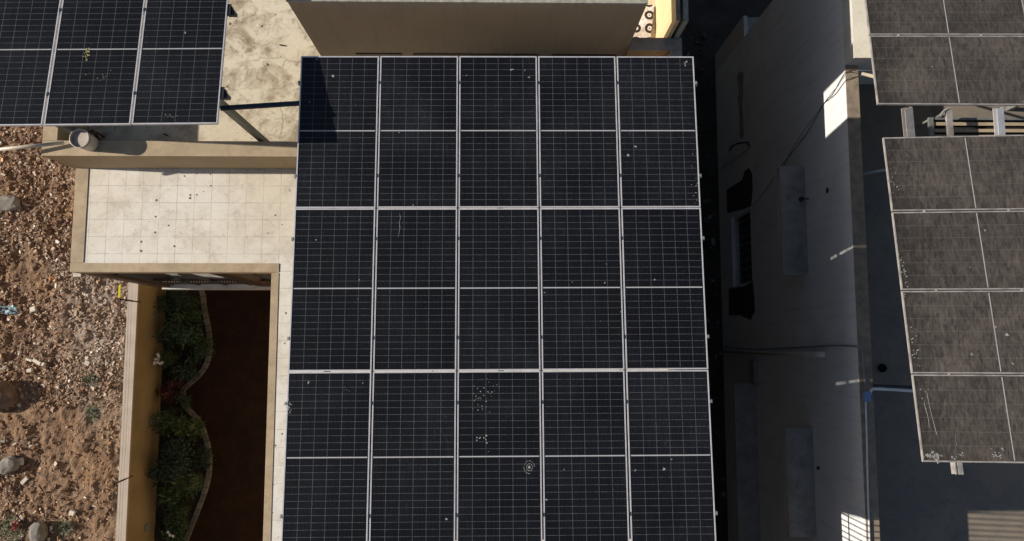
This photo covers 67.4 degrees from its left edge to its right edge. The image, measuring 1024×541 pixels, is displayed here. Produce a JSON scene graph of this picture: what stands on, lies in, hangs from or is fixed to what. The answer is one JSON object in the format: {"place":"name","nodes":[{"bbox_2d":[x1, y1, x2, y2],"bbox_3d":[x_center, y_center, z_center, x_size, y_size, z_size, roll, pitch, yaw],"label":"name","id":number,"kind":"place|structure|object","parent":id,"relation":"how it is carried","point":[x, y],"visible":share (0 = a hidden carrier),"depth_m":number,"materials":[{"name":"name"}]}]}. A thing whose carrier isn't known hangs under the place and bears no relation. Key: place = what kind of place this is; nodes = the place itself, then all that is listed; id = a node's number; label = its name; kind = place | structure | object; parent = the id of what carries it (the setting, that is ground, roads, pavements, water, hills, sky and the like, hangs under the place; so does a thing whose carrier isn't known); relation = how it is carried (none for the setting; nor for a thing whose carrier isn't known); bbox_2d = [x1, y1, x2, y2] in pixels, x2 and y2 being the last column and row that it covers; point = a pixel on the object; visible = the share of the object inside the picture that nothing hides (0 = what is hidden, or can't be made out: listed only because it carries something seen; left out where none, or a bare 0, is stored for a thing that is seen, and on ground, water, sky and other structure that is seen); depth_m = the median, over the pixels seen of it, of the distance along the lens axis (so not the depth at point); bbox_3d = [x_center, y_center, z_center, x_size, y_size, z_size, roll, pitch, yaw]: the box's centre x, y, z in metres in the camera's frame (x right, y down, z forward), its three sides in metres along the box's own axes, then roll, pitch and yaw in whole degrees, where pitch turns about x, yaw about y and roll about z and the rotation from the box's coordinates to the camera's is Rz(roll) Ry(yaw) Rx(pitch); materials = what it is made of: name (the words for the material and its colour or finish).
{"place":"outdoors","nodes":[
{"label":"outdoors","id":0,"kind":"place"},
{"bbox_2d":[0,126,127,540],"bbox_3d":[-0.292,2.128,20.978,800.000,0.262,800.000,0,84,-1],"label":"ground","id":1,"kind":"structure","parent":0,"point":[53,429],"depth_m":20.69,"materials":[{"name":"brown gravel"}]},
{"bbox_2d":[0,455,19,474],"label":"boulder","id":2,"kind":"object","parent":1,"relation":"on","point":[9,464],"visible":1,"depth_m":20.31,"materials":[{"name":"grey stone"}]},
{"bbox_2d":[0,513,24,540],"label":"weed","id":3,"kind":"object","parent":1,"relation":"on","point":[3,525],"visible":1,"depth_m":20.10,"materials":[{"name":"green plant"}]},
{"bbox_2d":[17,457,23,464],"bbox_3d":[-13.143,5.105,20.499,0.160,0.100,0.200,-6,78,0],"label":"broken block","id":4,"kind":"object","parent":1,"relation":"on","point":[20,461],"depth_m":20.46,"materials":[{"name":"grey concrete"}]},
{"bbox_2d":[20,476,28,484],"bbox_3d":[-12.994,5.601,20.459,0.100,0.070,0.240,44,92,-3],"label":"broken block","id":5,"kind":"object","parent":1,"relation":"on","point":[24,480],"depth_m":20.43,"materials":[{"name":"beige concrete"}]},
{"bbox_2d":[30,306,37,311],"bbox_3d":[-13.037,1.056,20.899,0.160,0.100,0.140,-17,80,1],"label":"broken block","id":6,"kind":"object","parent":1,"relation":"on","point":[33,309],"depth_m":20.85,"materials":[{"name":"beige concrete"}]},
{"bbox_2d":[32,358,41,365],"bbox_3d":[-12.828,2.471,20.742,0.260,0.100,0.100,28,82,7],"label":"broken block","id":7,"kind":"object","parent":1,"relation":"on","point":[36,361],"depth_m":20.70,"materials":[{"name":"white concrete"}]},
{"bbox_2d":[29,522,47,540],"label":"boulder","id":8,"kind":"object","parent":1,"relation":"on","point":[38,531],"visible":1,"depth_m":20.06,"materials":[{"name":"beige stone"}]},
{"bbox_2d":[52,519,73,536],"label":"weed","id":9,"kind":"object","parent":1,"relation":"on","point":[66,528],"visible":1,"depth_m":20.23,"materials":[{"name":"green plant"}]},
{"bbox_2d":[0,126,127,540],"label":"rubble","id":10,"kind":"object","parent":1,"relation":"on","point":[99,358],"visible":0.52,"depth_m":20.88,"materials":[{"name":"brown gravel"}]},
{"bbox_2d":[0,380,17,409],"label":"boulder","id":11,"kind":"object","parent":10,"relation":"on","point":[8,395],"visible":1,"depth_m":20.39,"materials":[{"name":"brown stone"}]},
{"bbox_2d":[0,305,18,313],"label":"rag","id":12,"kind":"object","parent":10,"relation":"on","point":[8,309],"visible":1,"depth_m":20.85,"materials":[{"name":"fabric"}]},
{"bbox_2d":[0,195,20,210],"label":"boulder","id":13,"kind":"object","parent":10,"relation":"on","point":[9,203],"visible":1,"depth_m":21.02,"materials":[{"name":"grey stone"}]},
{"bbox_2d":[11,520,17,530],"bbox_3d":[-13.110,6.718,20.205,0.209,0.072,0.287,0,84,-1],"label":"rag","id":14,"kind":"object","parent":10,"relation":"on","point":[14,525],"visible":1,"depth_m":20.22,"materials":[{"name":"red fabric"}]},
{"bbox_2d":[48,277,57,281],"bbox_3d":[-12.527,0.235,20.913,0.254,0.060,0.145,0,84,-1],"label":"rag","id":15,"kind":"object","parent":10,"relation":"on","point":[53,279],"visible":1,"depth_m":20.91,"materials":[{"name":"orange fabric"}]},
{"bbox_2d":[68,509,76,515],"bbox_3d":[-11.643,6.416,20.326,0.150,0.100,0.130,23,85,3],"label":"broken block","id":16,"kind":"object","parent":1,"relation":"on","point":[72,512],"depth_m":20.28,"materials":[{"name":"beige concrete"}]},
{"bbox_2d":[73,273,80,276],"bbox_3d":[-11.911,0.121,21.042,0.220,0.100,0.120,-2,83,-6],"label":"broken block","id":17,"kind":"object","parent":1,"relation":"on","point":[76,275],"depth_m":20.99,"materials":[{"name":"white concrete"}]},
{"bbox_2d":[79,368,99,388],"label":"weed","id":18,"kind":"object","parent":1,"relation":"on","point":[90,377],"visible":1,"depth_m":20.62,"materials":[{"name":"green plant"}]},
{"bbox_2d":[83,403,99,424],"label":"weed","id":19,"kind":"object","parent":1,"relation":"on","point":[90,410],"visible":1,"depth_m":20.64,"materials":[{"name":"green plant"}]},
{"bbox_2d":[115,282,165,540],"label":"compound wall","id":20,"kind":"structure","parent":1,"relation":"on","point":[142,379],"depth_m":19.53,"materials":[{"name":"tan painted plaster"}]},
{"bbox_2d":[111,285,140,540],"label":"electric fence","id":21,"kind":"object","parent":20,"relation":"on","point":[128,300],"visible":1,"depth_m":18.79,"materials":[{"name":"metal"}]},
{"bbox_2d":[41,0,688,540],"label":"house","id":22,"kind":"structure","parent":1,"relation":"on","point":[211,202],"depth_m":13.55,"materials":[{"name":"beige paint"}]},
{"bbox_2d":[0,141,63,150],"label":"ivory pole","id":23,"kind":"object","parent":22,"relation":"on","point":[31,146],"visible":1,"depth_m":12.63,"materials":[{"name":"plastic"}]},
{"bbox_2d":[69,128,97,150],"bbox_3d":[-7.029,-2.132,12.629,0.320,0.364,0.320,0,84,-1],"label":"bucket","id":24,"kind":"object","parent":22,"relation":"on","point":[80,138],"visible":1,"depth_m":12.50,"materials":[{"name":"white plastic"}]},
{"bbox_2d":[88,129,105,140],"bbox_3d":[-7.319,-2.394,13.428,0.251,0.512,0.104,22,84,1],"label":"rusty wire bundle","id":25,"kind":"object","parent":22,"relation":"on","point":[96,134],"visible":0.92,"depth_m":13.41,"materials":[{"name":"metal"}]},
{"bbox_2d":[46,4,268,140],"bbox_3d":[-5.692,-4.077,12.229,3.646,3.435,4.055,0,84,-1],"label":"panel rack","id":26,"kind":"object","parent":22,"relation":"on","point":[243,123],"visible":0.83,"depth_m":11.80,"materials":[{"name":"metal"}]},
{"bbox_2d":[0,0,61,126],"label":"solar panel","id":27,"kind":"object","parent":26,"relation":"on","point":[28,32],"visible":1,"depth_m":10.47,"materials":[{"name":"glass"}]},
{"bbox_2d":[44,0,145,125],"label":"solar panel","id":28,"kind":"object","parent":26,"relation":"on","point":[108,33],"visible":1,"depth_m":10.48,"materials":[{"name":"glass"}]},
{"bbox_2d":[132,0,228,124],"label":"solar panel","id":29,"kind":"object","parent":26,"relation":"on","point":[180,67],"visible":1,"depth_m":10.52,"materials":[{"name":"glass"}]},
{"bbox_2d":[115,273,270,284],"bbox_3d":[-5.853,0.173,15.778,3.371,2.490,0.064,0,84,-1],"label":"veranda railing","id":30,"kind":"object","parent":22,"relation":"on","point":[198,280],"visible":0.54,"depth_m":16.00,"materials":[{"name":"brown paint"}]},
{"bbox_2d":[220,101,298,110],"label":"cross beam","id":31,"kind":"structure","parent":22,"relation":"on","point":[257,105],"depth_m":10.95,"materials":[{"name":"metal"}]},
{"bbox_2d":[280,61,717,540],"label":"panel rack","id":32,"kind":"object","parent":22,"relation":"on","point":[541,370],"visible":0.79,"depth_m":10.67,"materials":[{"name":"metal"}]},
{"bbox_2d":[281,372,371,540],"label":"solar panel","id":33,"kind":"object","parent":32,"relation":"on","point":[326,464],"visible":1,"depth_m":10.28,"materials":[{"name":"glass"}]},
{"bbox_2d":[288,208,375,370],"bbox_3d":[-2.491,0.251,10.661,1.134,0.041,2.278,0,81,-1],"label":"solar panel","id":34,"kind":"object","parent":32,"relation":"attached to","point":[331,312],"visible":1,"depth_m":10.64,"materials":[{"name":"glass"}]},
{"bbox_2d":[295,56,378,208],"bbox_3d":[-2.504,-2.004,11.033,1.134,0.038,2.278,0,81,-1],"label":"solar panel","id":35,"kind":"object","parent":32,"relation":"on","point":[336,167],"visible":1,"depth_m":11.01,"materials":[{"name":"glass"}]},
{"bbox_2d":[369,371,455,540],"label":"solar panel","id":36,"kind":"object","parent":32,"relation":"attached to","point":[413,472],"visible":1,"depth_m":10.29,"materials":[{"name":"glass"}]},
{"bbox_2d":[373,208,456,370],"bbox_3d":[-1.336,0.248,10.680,1.134,0.040,2.278,0,81,-1],"label":"solar panel","id":37,"kind":"object","parent":32,"relation":"on","point":[415,320],"visible":1,"depth_m":10.66,"materials":[{"name":"glass"}]},
{"bbox_2d":[377,56,457,207],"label":"solar panel","id":38,"kind":"object","parent":32,"relation":"attached to","point":[418,138],"visible":1,"depth_m":11.03,"materials":[{"name":"glass"}]},
{"bbox_2d":[459,56,538,207],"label":"solar panel","id":39,"kind":"object","parent":32,"relation":"attached to","point":[498,139],"visible":1,"depth_m":11.05,"materials":[{"name":"glass"}]},
{"bbox_2d":[457,371,541,540],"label":"solar panel","id":40,"kind":"object","parent":32,"relation":"on","point":[499,493],"visible":1,"depth_m":10.31,"materials":[{"name":"glass"}]},
{"bbox_2d":[458,208,540,370],"bbox_3d":[-0.183,0.246,10.698,1.134,0.040,2.278,0,81,-1],"label":"solar panel","id":41,"kind":"object","parent":32,"relation":"on","point":[498,295],"visible":1,"depth_m":10.68,"materials":[{"name":"glass"}]},
{"bbox_2d":[538,56,619,207],"bbox_3d":[0.957,-2.017,11.089,1.134,0.040,2.278,0,81,-1],"label":"solar panel","id":42,"kind":"object","parent":32,"relation":"attached to","point":[578,151],"visible":1,"depth_m":11.07,"materials":[{"name":"glass"}]},
{"bbox_2d":[540,208,624,369],"bbox_3d":[0.971,0.240,10.717,1.134,0.040,2.278,0,81,-1],"label":"solar panel","id":43,"kind":"object","parent":32,"relation":"on","point":[581,299],"visible":1,"depth_m":10.70,"materials":[{"name":"glass"}]},
{"bbox_2d":[542,370,628,540],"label":"solar panel","id":44,"kind":"object","parent":32,"relation":"attached to","point":[585,485],"visible":1,"depth_m":10.33,"materials":[{"name":"glass"}]},
{"bbox_2d":[616,56,700,207],"bbox_3d":[2.112,-2.020,11.108,1.134,0.040,2.278,0,81,-1],"label":"solar panel","id":45,"kind":"object","parent":32,"relation":"on","point":[658,144],"visible":1,"depth_m":11.09,"materials":[{"name":"glass"}]},
{"bbox_2d":[621,208,707,369],"bbox_3d":[2.126,0.236,10.736,1.134,0.038,2.278,0,81,-1],"label":"solar panel","id":46,"kind":"object","parent":32,"relation":"attached to","point":[664,295],"visible":1,"depth_m":10.72,"materials":[{"name":"glass"}]},
{"bbox_2d":[626,370,715,540],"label":"solar panel","id":47,"kind":"object","parent":32,"relation":"on","point":[671,480],"visible":1,"depth_m":10.35,"materials":[{"name":"glass"}]},
{"bbox_2d":[633,5,653,37],"bbox_3d":[2.395,-4.559,14.057,0.348,0.041,0.699,7,84,0],"label":"patterned cloth","id":48,"kind":"object","parent":22,"relation":"on","point":[644,28],"visible":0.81,"depth_m":14.04,"materials":[{"name":"white fabric"}]},
{"bbox_2d":[155,290,208,540],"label":"garden soil","id":49,"kind":"structure","parent":0,"point":[193,502],"depth_m":20.61,"materials":[{"name":"brown soil"}]},
{"bbox_2d":[146,463,173,487],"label":"garden shrub","id":50,"kind":"object","parent":49,"relation":"on","point":[163,477],"visible":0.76,"depth_m":19.78,"materials":[{"name":"green plant"}]},
{"bbox_2d":[150,321,176,350],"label":"garden shrub","id":51,"kind":"object","parent":49,"relation":"on","point":[161,338],"visible":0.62,"depth_m":20.20,"materials":[{"name":"green plant"}]},
{"bbox_2d":[148,404,183,437],"bbox_3d":[-9.098,3.946,20.168,0.992,1.031,0.840,-28,85,-3],"label":"garden shrub","id":52,"kind":"object","parent":49,"relation":"on","point":[165,424],"visible":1,"depth_m":20.00,"materials":[{"name":"green plant"}]},
{"bbox_2d":[153,347,180,373],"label":"garden shrub","id":53,"kind":"object","parent":49,"relation":"on","point":[170,359],"visible":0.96,"depth_m":20.18,"materials":[{"name":"green plant"}]},
{"bbox_2d":[155,384,179,403],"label":"garden shrub","id":54,"kind":"object","parent":49,"relation":"on","point":[167,393],"visible":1,"depth_m":20.31,"materials":[{"name":"red plant"}]},
{"bbox_2d":[153,290,188,319],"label":"garden shrub","id":55,"kind":"object","parent":49,"relation":"on","point":[171,296],"visible":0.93,"depth_m":20.34,"materials":[{"name":"green plant"}]},
{"bbox_2d":[154,483,189,513],"bbox_3d":[-8.869,5.998,20.086,0.934,0.788,0.944,0,84,-1],"label":"garden shrub","id":56,"kind":"object","parent":49,"relation":"on","point":[169,500],"visible":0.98,"depth_m":19.98,"materials":[{"name":"green plant"}]},
{"bbox_2d":[152,435,197,481],"bbox_3d":[-8.719,4.862,20.002,1.095,1.190,1.213,0,84,-1],"label":"garden shrub","id":57,"kind":"object","parent":49,"relation":"on","point":[176,455],"visible":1,"depth_m":19.73,"materials":[{"name":"green plant"}]},
{"bbox_2d":[159,520,190,540],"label":"garden shrub","id":58,"kind":"object","parent":49,"relation":"on","point":[169,534],"visible":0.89,"depth_m":19.94,"materials":[{"name":"green plant"}]},
{"bbox_2d":[167,376,183,389],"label":"garden shrub","id":59,"kind":"object","parent":49,"relation":"on","point":[179,383],"visible":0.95,"depth_m":20.30,"materials":[{"name":"green plant"}]},
{"bbox_2d":[159,503,193,534],"bbox_3d":[-8.713,6.503,20.058,0.852,0.747,0.851,0,84,-1],"label":"garden shrub","id":60,"kind":"object","parent":49,"relation":"on","point":[181,515],"visible":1,"depth_m":19.92,"materials":[{"name":"green plant"}]},
{"bbox_2d":[160,306,206,349],"bbox_3d":[-8.694,1.526,20.393,1.172,1.086,1.177,0,84,-1],"label":"garden shrub","id":61,"kind":"object","parent":49,"relation":"on","point":[183,334],"visible":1,"depth_m":20.15,"materials":[{"name":"green plant"}]},
{"bbox_2d":[174,386,193,411],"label":"garden shrub","id":62,"kind":"object","parent":49,"relation":"on","point":[185,399],"visible":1,"depth_m":20.36,"materials":[{"name":"green plant"}]},
{"bbox_2d":[169,352,200,382],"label":"garden shrub","id":63,"kind":"object","parent":49,"relation":"on","point":[184,370],"visible":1,"depth_m":20.34,"materials":[{"name":"green plant"}]},
{"bbox_2d":[169,411,205,442],"bbox_3d":[-8.525,4.149,20.311,1.041,0.727,0.825,11,84,0],"label":"garden shrub","id":64,"kind":"object","parent":49,"relation":"on","point":[196,424],"visible":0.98,"depth_m":20.21,"materials":[{"name":"green plant"}]},
{"bbox_2d":[171,471,208,501],"bbox_3d":[-8.402,5.637,20.155,1.062,0.739,0.891,0,84,-1],"label":"garden shrub","id":65,"kind":"object","parent":49,"relation":"on","point":[196,484],"visible":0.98,"depth_m":20.08,"materials":[{"name":"green plant"}]},
{"bbox_2d":[176,292,208,325],"bbox_3d":[-8.566,1.054,20.581,0.796,0.811,0.920,0,84,-1],"label":"garden shrub","id":66,"kind":"object","parent":49,"relation":"on","point":[194,311],"visible":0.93,"depth_m":20.42,"materials":[{"name":"green plant"}]},
{"bbox_2d":[184,331,215,363],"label":"garden shrub","id":67,"kind":"object","parent":49,"relation":"on","point":[204,347],"visible":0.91,"depth_m":20.48,"materials":[{"name":"green plant"}]},
{"bbox_2d":[187,443,214,474],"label":"garden shrub","id":68,"kind":"object","parent":49,"relation":"on","point":[204,459],"visible":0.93,"depth_m":20.23,"materials":[{"name":"green plant"}]},
{"bbox_2d":[186,290,270,540],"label":"garden paving","id":69,"kind":"structure","parent":0,"point":[228,390],"depth_m":20.76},
{"bbox_2d":[180,290,212,540],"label":"garden kerb","id":70,"kind":"structure","parent":69,"relation":"on","point":[191,412],"depth_m":20.62,"materials":[{"name":"grey concrete"}]},
{"bbox_2d":[679,0,771,540],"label":"alley ground","id":71,"kind":"structure","parent":0,"point":[719,20],"depth_m":21.61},
{"bbox_2d":[684,28,725,535],"bbox_3d":[4.342,-0.096,21.296,2.861,0.261,14.557,0,84,-1],"label":"alley rubble","id":72,"kind":"object","parent":71,"relation":"on","point":[713,243],"visible":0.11,"depth_m":21.41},
{"bbox_2d":[715,0,1023,540],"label":"neighbour house","id":73,"kind":"structure","parent":71,"relation":"on","point":[819,267],"depth_m":14.71,"materials":[{"name":"white paint"}]},
{"bbox_2d":[729,141,749,150],"bbox_3d":[5.770,-3.130,19.657,0.148,1.581,0.368,-3,84,-1],"label":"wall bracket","id":74,"kind":"object","parent":73,"relation":"attached to","point":[747,142],"depth_m":19.24,"materials":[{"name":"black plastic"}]},
{"bbox_2d":[734,209,751,285],"bbox_3d":[5.980,-0.560,19.518,0.135,1.546,1.844,0,84,-1],"label":"window","id":75,"kind":"structure","parent":73,"relation":"in","point":[744,231],"depth_m":19.87,"materials":[{"name":"glass"}]},
{"bbox_2d":[718,351,825,356],"bbox_3d":[5.787,1.909,17.682,0.176,6.694,0.110,0,84,-1],"label":"drain pipe","id":76,"kind":"object","parent":73,"relation":"attached to","point":[813,354],"visible":1,"depth_m":16.40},
{"bbox_2d":[721,345,866,386],"bbox_3d":[5.913,2.033,17.253,0.106,8.498,0.734,-11,84,-2],"label":"conduit","id":77,"kind":"object","parent":73,"relation":"attached to","point":[859,348],"visible":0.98,"depth_m":14.47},
{"bbox_2d":[785,72,859,164],"bbox_3d":[5.903,-2.886,15.060,0.293,3.076,1.018,18,84,1],"label":"cable","id":78,"kind":"object","parent":73,"relation":"attached to","point":[818,110],"visible":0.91,"depth_m":14.78,"materials":[{"name":"black plastic"}]},
{"bbox_2d":[781,70,872,165],"bbox_3d":[5.913,-2.943,15.056,0.410,3.605,0.976,25,84,2],"label":"cable","id":79,"kind":"object","parent":73,"relation":"attached to","point":[825,101],"visible":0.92,"depth_m":14.24,"materials":[{"name":"black plastic"}]},
{"bbox_2d":[826,73,872,101],"bbox_3d":[6.109,-3.354,13.877,0.491,1.169,0.123,-19,85,-3],"label":"cable","id":80,"kind":"object","parent":73,"relation":"attached to","point":[843,83],"visible":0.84,"depth_m":13.68,"materials":[{"name":"black plastic"}]},
{"bbox_2d":[863,391,870,400],"bbox_3d":[6.011,2.128,12.994,0.116,0.080,0.166,0,84,-1],"label":"junction box","id":81,"kind":"object","parent":73,"relation":"on","point":[866,395],"visible":1,"depth_m":12.96,"materials":[{"name":"blue plastic"}]},
{"bbox_2d":[861,72,872,77],"bbox_3d":[5.704,-3.096,12.195,0.056,2.046,1.146,42,85,3],"label":"stay pole","id":82,"kind":"object","parent":73,"relation":"attached to","point":[867,74],"visible":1,"depth_m":12.44,"materials":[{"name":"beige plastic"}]},
{"bbox_2d":[865,401,869,540],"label":"conduit","id":83,"kind":"object","parent":73,"relation":"on","point":[867,469],"visible":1,"depth_m":12.88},
{"bbox_2d":[863,168,885,174],"bbox_3d":[6.571,-1.768,13.608,0.779,0.450,0.066,-4,84,-1],"label":"roof strut","id":84,"kind":"object","parent":73,"relation":"attached to","point":[874,171],"visible":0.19,"depth_m":13.61,"materials":[{"name":"metal"}]},
{"bbox_2d":[878,364,886,371],"bbox_3d":[6.773,1.784,14.029,0.150,0.045,0.148,0,84,-1],"label":"drain outlet","id":85,"kind":"object","parent":73,"relation":"attached to","point":[882,367],"visible":1,"depth_m":14.05,"materials":[{"name":"black plastic"}]},
{"bbox_2d":[869,387,912,393],"bbox_3d":[6.612,2.047,12.905,1.164,0.253,0.151,0,84,-1],"label":"conduit","id":86,"kind":"object","parent":73,"relation":"on","point":[891,389],"visible":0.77,"depth_m":12.96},
{"bbox_2d":[873,384,912,388],"bbox_3d":[6.616,1.993,13.129,1.132,0.060,0.060,2,84,-1],"label":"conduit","id":87,"kind":"object","parent":73,"relation":"attached to","point":[894,386],"visible":0.5,"depth_m":13.10,"materials":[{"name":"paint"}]},
{"bbox_2d":[897,34,1023,474],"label":"panel rack","id":88,"kind":"object","parent":73,"relation":"on","point":[909,131],"visible":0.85,"depth_m":11.03,"materials":[{"name":"metal"}]},
{"bbox_2d":[864,0,1023,35],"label":"solar panel","id":89,"kind":"object","parent":88,"relation":"on","point":[944,17],"visible":1,"depth_m":11.34,"materials":[{"name":"glass"}]},
{"bbox_2d":[869,36,1023,105],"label":"solar panel","id":90,"kind":"object","parent":88,"relation":"attached to","point":[950,70],"visible":1,"depth_m":11.08,"materials":[{"name":"glass"}]},
{"bbox_2d":[882,135,1023,211],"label":"solar panel","id":91,"kind":"object","parent":88,"relation":"on","point":[962,173],"visible":1,"depth_m":10.94,"materials":[{"name":"glass"}]},
{"bbox_2d":[891,211,1023,289],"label":"solar panel","id":92,"kind":"object","parent":88,"relation":"on","point":[964,250],"visible":1,"depth_m":10.64,"materials":[{"name":"glass"}]},
{"bbox_2d":[901,290,1023,373],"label":"solar panel","id":93,"kind":"object","parent":88,"relation":"on","point":[952,330],"visible":1,"depth_m":10.35,"materials":[{"name":"glass"}]},
{"bbox_2d":[911,374,1023,462],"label":"solar panel","id":94,"kind":"object","parent":88,"relation":"on","point":[977,417],"visible":1,"depth_m":10.05,"materials":[{"name":"glass"}]},
{"bbox_2d":[924,451,942,463],"bbox_3d":[5.464,2.427,9.953,0.207,0.036,0.162,23,84,2],"label":"dropping spatter","id":95,"kind":"object","parent":94,"relation":"in","point":[934,456],"visible":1,"depth_m":9.96,"materials":[{"name":"white"}]},
{"bbox_2d":[915,107,1023,136],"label":"slatted frame","id":96,"kind":"object","parent":73,"relation":"on","point":[948,125],"visible":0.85,"depth_m":13.98,"materials":[{"name":"galvanised steel"},{"name":"aluminium"}]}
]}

